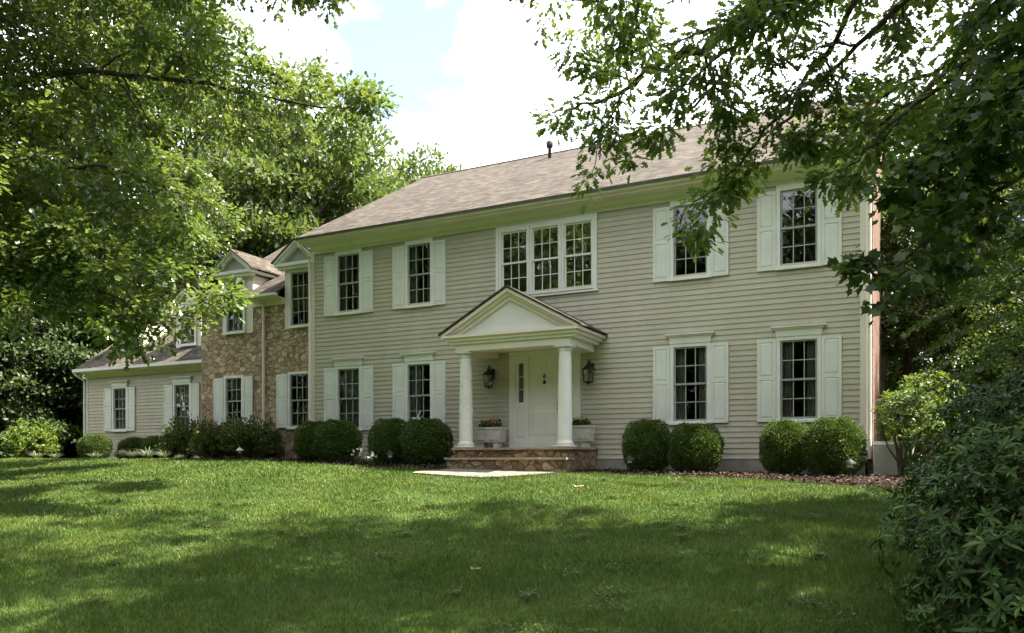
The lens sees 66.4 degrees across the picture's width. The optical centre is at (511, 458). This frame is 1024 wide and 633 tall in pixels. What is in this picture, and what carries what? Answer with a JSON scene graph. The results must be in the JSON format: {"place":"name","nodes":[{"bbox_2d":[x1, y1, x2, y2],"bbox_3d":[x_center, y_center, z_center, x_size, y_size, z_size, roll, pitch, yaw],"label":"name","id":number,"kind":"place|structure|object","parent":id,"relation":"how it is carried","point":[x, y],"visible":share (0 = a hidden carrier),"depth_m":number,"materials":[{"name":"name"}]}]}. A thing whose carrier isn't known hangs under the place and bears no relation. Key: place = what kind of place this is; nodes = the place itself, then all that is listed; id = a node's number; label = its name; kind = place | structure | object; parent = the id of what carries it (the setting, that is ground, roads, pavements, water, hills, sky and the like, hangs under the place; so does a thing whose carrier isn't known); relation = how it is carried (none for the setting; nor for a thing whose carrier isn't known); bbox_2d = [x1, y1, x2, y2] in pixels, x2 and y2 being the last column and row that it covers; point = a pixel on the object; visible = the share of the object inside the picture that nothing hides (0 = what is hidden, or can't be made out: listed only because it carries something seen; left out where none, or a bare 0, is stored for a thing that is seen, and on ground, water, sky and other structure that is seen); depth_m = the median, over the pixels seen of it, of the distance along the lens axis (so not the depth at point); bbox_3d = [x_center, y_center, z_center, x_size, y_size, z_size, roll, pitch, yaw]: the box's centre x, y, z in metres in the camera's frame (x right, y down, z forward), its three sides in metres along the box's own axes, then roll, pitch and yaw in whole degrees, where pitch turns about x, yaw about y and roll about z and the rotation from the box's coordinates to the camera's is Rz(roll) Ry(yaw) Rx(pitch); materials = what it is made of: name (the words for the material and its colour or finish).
{"place":"outdoors","nodes":[
{"label":"outdoors","id":0,"kind":"place"},
{"bbox_2d":[0,0,1020,372],"label":"sky","id":1,"kind":"structure","parent":0,"point":[468,74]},
{"bbox_2d":[0,457,1023,632],"bbox_3d":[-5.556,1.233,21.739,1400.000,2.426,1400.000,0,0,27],"label":"lawn","id":2,"kind":"structure","parent":0,"point":[361,617],"depth_m":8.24,"materials":[{"name":"plant"}]},
{"bbox_2d":[0,414,82,458],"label":"undergrowth","id":3,"kind":"object","parent":2,"relation":"on","point":[70,450],"visible":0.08,"depth_m":34.56,"materials":[{"name":"green plant"}]},
{"bbox_2d":[0,139,82,423],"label":"woodland tree","id":4,"kind":"object","parent":2,"relation":"on","point":[35,316],"visible":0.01,"depth_m":36.78,"materials":[{"name":"green plant"}]},
{"bbox_2d":[0,301,85,457],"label":"woodland","id":5,"kind":"object","parent":2,"relation":"on","point":[53,381],"visible":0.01,"depth_m":35.92,"materials":[{"name":"green plant"}]},
{"bbox_2d":[0,150,110,456],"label":"woodland tree","id":6,"kind":"object","parent":2,"relation":"on","point":[18,397],"visible":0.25,"depth_m":32.39,"materials":[{"name":"green plant"}]},
{"bbox_2d":[58,242,209,437],"bbox_3d":[-16.316,-4.921,35.263,6.840,10.276,7.508,0,0,27],"label":"woodland tree","id":7,"kind":"object","parent":2,"relation":"on","point":[88,337],"depth_m":33.69,"materials":[{"name":"green plant"}]},
{"bbox_2d":[32,22,278,384],"bbox_3d":[-17.480,-10.456,39.214,13.378,21.814,14.361,0,0,27],"label":"woodland tree","id":8,"kind":"object","parent":2,"relation":"on","point":[195,142],"visible":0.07,"depth_m":36.74,"materials":[{"name":"green plant"}]},
{"bbox_2d":[0,0,402,370],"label":"oak tree","id":9,"kind":"object","parent":2,"relation":"on","point":[61,245],"visible":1,"depth_m":14.40,"materials":[{"name":"green plant"}]},
{"bbox_2d":[195,128,379,287],"bbox_3d":[-11.581,-8.464,41.632,12.361,17.667,11.140,0,0,27],"label":"woodland tree","id":10,"kind":"object","parent":2,"relation":"on","point":[323,214],"visible":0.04,"depth_m":38.76,"materials":[{"name":"green plant"}]},
{"bbox_2d":[183,104,409,283],"bbox_3d":[-9.625,-8.378,37.746,12.569,17.485,12.130,0,0,-36],"label":"woodland tree","id":11,"kind":"object","parent":2,"relation":"on","point":[272,181],"visible":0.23,"depth_m":34.98,"materials":[{"name":"green plant"}]},
{"bbox_2d":[379,140,471,191],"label":"woodland tree","id":12,"kind":"object","parent":2,"relation":"on","point":[413,175],"visible":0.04,"depth_m":49.30,"materials":[{"name":"green plant"}]},
{"bbox_2d":[72,92,884,474],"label":"house","id":13,"kind":"structure","parent":2,"relation":"on","point":[438,294],"depth_m":18.65,"materials":[{"name":"beige wood"}]},
{"bbox_2d":[108,380,129,431],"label":"window","id":14,"kind":"structure","parent":13,"relation":"in","point":[121,385],"depth_m":27.63,"materials":[{"name":"white paint"}]},
{"bbox_2d":[169,376,192,429],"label":"window","id":15,"kind":"structure","parent":13,"relation":"in","point":[183,382],"depth_m":26.25,"materials":[{"name":"white paint"}]},
{"bbox_2d":[224,375,243,426],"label":"window","id":16,"kind":"structure","parent":13,"relation":"in","point":[232,401],"depth_m":24.25,"materials":[{"name":"white paint"}]},
{"bbox_2d":[286,371,307,428],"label":"window","id":17,"kind":"structure","parent":13,"relation":"in","point":[290,375],"depth_m":23.07,"materials":[{"name":"white paint"}]},
{"bbox_2d":[330,356,364,430],"bbox_3d":[-4.400,-1.737,21.177,1.070,1.985,0.291,0,0,27],"label":"window","id":18,"kind":"structure","parent":13,"relation":"in","point":[351,379],"depth_m":21.26,"materials":[{"name":"white paint"}]},
{"bbox_2d":[334,248,361,315],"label":"window","id":19,"kind":"structure","parent":13,"relation":"in","point":[345,283],"depth_m":21.29,"materials":[{"name":"white paint"}]},
{"bbox_2d":[403,237,432,308],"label":"window","id":20,"kind":"structure","parent":13,"relation":"in","point":[411,281],"depth_m":20.24,"materials":[{"name":"white paint"}]},
{"bbox_2d":[400,351,436,424],"bbox_3d":[-2.374,-1.737,20.164,1.040,1.985,0.291,0,0,27],"label":"window","id":21,"kind":"structure","parent":13,"relation":"in","point":[413,410],"depth_m":20.28,"materials":[{"name":"white paint"}]},
{"bbox_2d":[483,365,494,388],"bbox_3d":[-0.548,-1.987,18.981,0.292,0.594,0.383,0,0,54],"label":"wall lantern","id":22,"kind":"object","parent":13,"relation":"attached to","point":[490,372],"depth_m":18.93,"materials":[{"name":"black metal"}]},
{"bbox_2d":[474,427,506,447],"bbox_3d":[-0.516,-0.504,18.715,0.720,0.500,0.340,0,0,27],"label":"planter","id":23,"kind":"object","parent":13,"relation":"on","point":[485,436],"visible":0.93,"depth_m":18.59,"materials":[{"name":"white stone"}]},
{"bbox_2d":[478,418,501,426],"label":"potted flowers","id":24,"kind":"object","parent":23,"relation":"on","point":[492,424],"visible":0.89,"depth_m":18.65,"materials":[{"name":"green plant"}]},
{"bbox_2d":[499,226,529,294],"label":"window","id":25,"kind":"structure","parent":13,"relation":"in","point":[523,229],"depth_m":18.92,"materials":[{"name":"white paint"}]},
{"bbox_2d":[529,355,558,440],"bbox_3d":[0.770,-1.430,18.558,0.826,2.016,0.131,0,0,27],"label":"door","id":26,"kind":"structure","parent":13,"relation":"in","point":[543,370],"depth_m":18.58,"materials":[{"name":"paint"}]},
{"bbox_2d":[530,222,560,294],"bbox_3d":[0.817,-4.744,18.575,0.816,1.628,0.150,0,0,27],"label":"window","id":27,"kind":"structure","parent":13,"relation":"in","point":[557,224],"depth_m":18.58,"materials":[{"name":"white paint"}]},
{"bbox_2d":[561,217,593,290],"bbox_3d":[1.555,-4.744,18.206,0.816,1.628,0.150,0,0,27],"label":"window","id":28,"kind":"structure","parent":13,"relation":"in","point":[564,257],"depth_m":18.22,"materials":[{"name":"white paint"}]},
{"bbox_2d":[572,425,594,447],"bbox_3d":[1.487,-0.504,17.713,0.720,0.500,0.340,0,0,27],"label":"planter","id":29,"kind":"object","parent":13,"relation":"on","point":[583,435],"visible":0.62,"depth_m":17.52,"materials":[{"name":"white stone"}]},
{"bbox_2d":[572,415,590,424],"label":"potted flowers","id":30,"kind":"object","parent":29,"relation":"on","point":[576,421],"visible":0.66,"depth_m":17.63,"materials":[{"name":"green plant"}]},
{"bbox_2d":[582,359,594,384],"bbox_3d":[1.759,-1.987,17.827,0.292,0.594,0.383,0,0,54],"label":"wall lantern","id":31,"kind":"object","parent":13,"relation":"attached to","point":[589,366],"depth_m":17.79,"materials":[{"name":"black metal"}]},
{"bbox_2d":[665,331,714,424],"bbox_3d":[3.891,-1.737,17.030,1.070,1.985,0.291,0,0,27],"label":"window","id":32,"kind":"structure","parent":13,"relation":"in","point":[678,365],"depth_m":17.06,"materials":[{"name":"white paint"}]},
{"bbox_2d":[669,197,710,281],"bbox_3d":[3.888,-4.772,17.024,0.920,1.755,0.185,0,0,27],"label":"window","id":33,"kind":"structure","parent":13,"relation":"in","point":[673,259],"depth_m":17.09,"materials":[{"name":"white paint"}]},
{"bbox_2d":[771,323,825,421],"bbox_3d":[5.881,-1.737,16.035,1.060,1.985,0.291,0,0,27],"label":"window","id":34,"kind":"structure","parent":13,"relation":"in","point":[784,379],"depth_m":16.06,"materials":[{"name":"white paint"}]},
{"bbox_2d":[775,180,821,270],"bbox_3d":[5.878,-4.772,16.028,0.910,1.755,0.185,0,0,27],"label":"window","id":35,"kind":"structure","parent":13,"relation":"in","point":[779,230],"depth_m":16.04,"materials":[{"name":"white paint"}]},
{"bbox_2d":[0,474,959,632],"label":"clover","id":36,"kind":"object","parent":2,"relation":"on","point":[821,554],"visible":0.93,"depth_m":10.23,"materials":[{"name":"green plant"}]},
{"bbox_2d":[41,290,931,458],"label":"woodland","id":37,"kind":"object","parent":2,"relation":"on","point":[886,335],"depth_m":44.48,"materials":[{"name":"green plant"}]},
{"bbox_2d":[414,468,559,476],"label":"walkway","id":38,"kind":"structure","parent":2,"relation":"on","point":[476,472],"depth_m":16.47,"materials":[{"name":"concrete"}]},
{"bbox_2d":[125,457,998,495],"bbox_3d":[-4.417,0.301,20.104,29.500,0.584,6.306,0,0,27],"label":"mulch bed","id":39,"kind":"object","parent":2,"relation":"on","point":[813,479],"visible":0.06,"depth_m":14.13,"materials":[{"name":"brown wood"}]},
{"bbox_2d":[0,418,63,457],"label":"pale shrub","id":40,"kind":"object","parent":39,"relation":"on","point":[22,439],"visible":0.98,"depth_m":26.67,"materials":[{"name":"green plant"}]},
{"bbox_2d":[29,451,44,457],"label":"striped clump","id":41,"kind":"object","parent":39,"relation":"on","point":[33,454],"visible":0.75,"depth_m":26.00,"materials":[{"name":"green plant"}]},
{"bbox_2d":[47,452,61,458],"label":"striped clump","id":42,"kind":"object","parent":39,"relation":"on","point":[55,456],"visible":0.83,"depth_m":25.62,"materials":[{"name":"green plant"}]},
{"bbox_2d":[76,433,112,458],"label":"round bush","id":43,"kind":"object","parent":39,"relation":"on","point":[91,443],"visible":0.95,"depth_m":25.76,"materials":[{"name":"green plant"}]},
{"bbox_2d":[88,451,101,457],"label":"striped clump","id":44,"kind":"object","parent":39,"relation":"on","point":[95,455],"visible":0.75,"depth_m":24.85,"materials":[{"name":"green plant"}]},
{"bbox_2d":[110,450,127,458],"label":"striped clump","id":45,"kind":"object","parent":39,"relation":"on","point":[120,455],"visible":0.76,"depth_m":24.13,"materials":[{"name":"green plant"}]},
{"bbox_2d":[116,437,143,458],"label":"round bush","id":46,"kind":"object","parent":39,"relation":"on","point":[133,444],"visible":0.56,"depth_m":24.89,"materials":[{"name":"green plant"}]},
{"bbox_2d":[124,449,142,458],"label":"striped clump","id":47,"kind":"object","parent":39,"relation":"on","point":[130,454],"visible":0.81,"depth_m":23.74,"materials":[{"name":"green plant"}]},
{"bbox_2d":[136,447,158,458],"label":"striped clump","id":48,"kind":"object","parent":39,"relation":"on","point":[147,454],"visible":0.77,"depth_m":23.33,"materials":[{"name":"green plant"}]},
{"bbox_2d":[141,436,176,457],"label":"round bush","id":49,"kind":"object","parent":39,"relation":"on","point":[148,442],"visible":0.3,"depth_m":24.16,"materials":[{"name":"green plant"}]},
{"bbox_2d":[154,448,170,458],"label":"striped clump","id":50,"kind":"object","parent":39,"relation":"on","point":[163,455],"visible":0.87,"depth_m":22.87,"materials":[{"name":"green plant"}]},
{"bbox_2d":[154,414,206,457],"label":"spreading bush","id":51,"kind":"object","parent":39,"relation":"on","point":[178,442],"visible":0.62,"depth_m":23.61,"materials":[{"name":"green plant"}]},
{"bbox_2d":[187,416,234,458],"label":"spreading bush","id":52,"kind":"object","parent":39,"relation":"on","point":[205,441],"visible":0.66,"depth_m":22.73,"materials":[{"name":"green plant"}]},
{"bbox_2d":[213,412,287,457],"bbox_3d":[-7.569,-0.631,22.686,2.021,1.458,1.673,0,0,-32],"label":"spreading bush","id":53,"kind":"object","parent":39,"relation":"on","point":[257,441],"visible":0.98,"depth_m":22.40,"materials":[{"name":"green plant"}]},
{"bbox_2d":[292,419,323,459],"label":"clipped bush","id":54,"kind":"object","parent":39,"relation":"on","point":[303,439],"visible":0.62,"depth_m":20.13,"materials":[{"name":"green plant"}]},
{"bbox_2d":[310,418,364,460],"bbox_3d":[-4.442,-0.458,19.899,1.284,1.167,1.325,0,0,27],"label":"clipped bush","id":55,"kind":"object","parent":39,"relation":"on","point":[336,440],"visible":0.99,"depth_m":19.59,"materials":[{"name":"green plant"}]},
{"bbox_2d":[351,448,362,463],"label":"flower clump","id":56,"kind":"object","parent":39,"relation":"on","point":[359,459],"visible":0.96,"depth_m":18.70,"materials":[{"name":"white plant"}]},
{"bbox_2d":[365,451,376,463],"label":"flower clump","id":57,"kind":"object","parent":39,"relation":"on","point":[369,461],"visible":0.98,"depth_m":18.43,"materials":[{"name":"white plant"}]},
{"bbox_2d":[365,417,408,462],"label":"clipped bush","id":58,"kind":"object","parent":39,"relation":"on","point":[382,441],"visible":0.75,"depth_m":18.87,"materials":[{"name":"green plant"}]},
{"bbox_2d":[386,451,394,464],"bbox_3d":[-2.850,0.010,18.317,0.200,0.410,0.195,0,0,27],"label":"path light","id":59,"kind":"object","parent":39,"relation":"on","point":[390,453],"visible":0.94,"depth_m":18.28,"materials":[{"name":"black metal"}]},
{"bbox_2d":[398,415,453,464],"bbox_3d":[-2.026,-0.424,18.693,1.401,1.249,1.344,0,0,-10],"label":"clipped bush","id":60,"kind":"object","parent":39,"relation":"on","point":[427,440],"visible":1,"depth_m":18.35,"materials":[{"name":"green plant"}]},
{"bbox_2d":[625,455,634,471],"bbox_3d":[2.381,0.126,15.812,0.200,0.410,0.195,0,0,27],"label":"path light","id":61,"kind":"object","parent":39,"relation":"on","point":[629,458],"visible":0.95,"depth_m":15.77,"materials":[{"name":"black metal"}]},
{"bbox_2d":[620,418,671,470],"bbox_3d":[2.853,-0.282,16.379,1.113,1.188,1.138,0,0,-5],"label":"clipped bush","id":62,"kind":"object","parent":39,"relation":"on","point":[643,444],"visible":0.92,"depth_m":16.07,"materials":[{"name":"green plant"}]},
{"bbox_2d":[664,421,724,471],"bbox_3d":[3.718,-0.227,15.994,1.295,1.104,1.269,0,0,27],"label":"clipped bush","id":63,"kind":"object","parent":39,"relation":"on","point":[694,447],"visible":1,"depth_m":15.65,"materials":[{"name":"green plant"}]},
{"bbox_2d":[758,418,809,473],"bbox_3d":[5.303,-0.249,15.219,1.044,1.191,1.094,0,0,27],"label":"clipped bush","id":64,"kind":"object","parent":39,"relation":"on","point":[780,444],"visible":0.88,"depth_m":14.98,"materials":[{"name":"green plant"}]},
{"bbox_2d":[799,414,869,475],"bbox_3d":[6.006,-0.235,14.620,1.253,1.188,1.229,0,0,27],"label":"clipped bush","id":65,"kind":"object","parent":39,"relation":"on","point":[834,443],"visible":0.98,"depth_m":14.34,"materials":[{"name":"green plant"}]},
{"bbox_2d":[844,458,855,477],"bbox_3d":[5.981,0.195,13.844,0.200,0.410,0.195,0,0,27],"label":"path light","id":66,"kind":"object","parent":39,"relation":"on","point":[849,462],"visible":0.94,"depth_m":13.81,"materials":[{"name":"silver metal"}]},
{"bbox_2d":[869,441,914,475],"bbox_3d":[7.506,0.080,15.373,0.900,0.840,0.900,0,0,27],"label":"cooling unit","id":67,"kind":"object","parent":39,"relation":"on","point":[885,462],"visible":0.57,"depth_m":15.12,"materials":[{"name":"paint"}]},
{"bbox_2d":[870,369,978,476],"bbox_3d":[7.616,-0.627,14.452,1.872,2.071,1.702,0,0,27],"label":"tall shrub","id":68,"kind":"object","parent":39,"relation":"on","point":[923,404],"visible":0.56,"depth_m":14.40,"materials":[{"name":"green plant"}]},
{"bbox_2d":[508,0,1023,261],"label":"oak tree","id":69,"kind":"object","parent":2,"relation":"on","point":[805,144],"visible":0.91,"depth_m":8.52,"materials":[{"name":"green plant"}]},
{"bbox_2d":[824,0,1023,327],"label":"maple tree","id":70,"kind":"object","parent":2,"relation":"on","point":[989,110],"visible":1,"depth_m":6.45,"materials":[{"name":"green plant"}]},
{"bbox_2d":[869,414,1023,632],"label":"rhododendron","id":71,"kind":"object","parent":2,"relation":"on","point":[970,570],"visible":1,"depth_m":5.53,"materials":[{"name":"green plant"}]},
{"bbox_2d":[880,150,1022,440],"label":"leaning tree","id":72,"kind":"object","parent":2,"relation":"on","point":[916,310],"visible":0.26,"depth_m":20.99,"materials":[{"name":"green plant"}]},
{"bbox_2d":[885,380,1017,468],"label":"woodland","id":73,"kind":"object","parent":2,"relation":"on","point":[889,437],"visible":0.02,"depth_m":32.03,"materials":[{"name":"green plant"}]},
{"bbox_2d":[881,85,1023,463],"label":"woodland tree","id":74,"kind":"object","parent":2,"relation":"on","point":[893,378],"visible":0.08,"depth_m":28.04,"materials":[{"name":"green plant"}]},
{"bbox_2d":[887,140,1023,437],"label":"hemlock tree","id":75,"kind":"object","parent":2,"relation":"on","point":[1003,271],"visible":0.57,"depth_m":10.75,"materials":[{"name":"green plant"}]},
{"bbox_2d":[898,345,1023,558],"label":"rhododendron","id":76,"kind":"object","parent":2,"relation":"on","point":[998,401],"visible":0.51,"depth_m":7.65,"materials":[{"name":"green plant"}]},
{"bbox_2d":[899,125,1023,419],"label":"woodland tree","id":77,"kind":"object","parent":2,"relation":"on","point":[986,378],"visible":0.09,"depth_m":23.49,"materials":[{"name":"green plant"}]},
{"bbox_2d":[968,145,1023,425],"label":"woodland tree","id":78,"kind":"object","parent":2,"relation":"on","point":[1021,186],"visible":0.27,"depth_m":18.58,"materials":[{"name":"green plant"}]}
]}

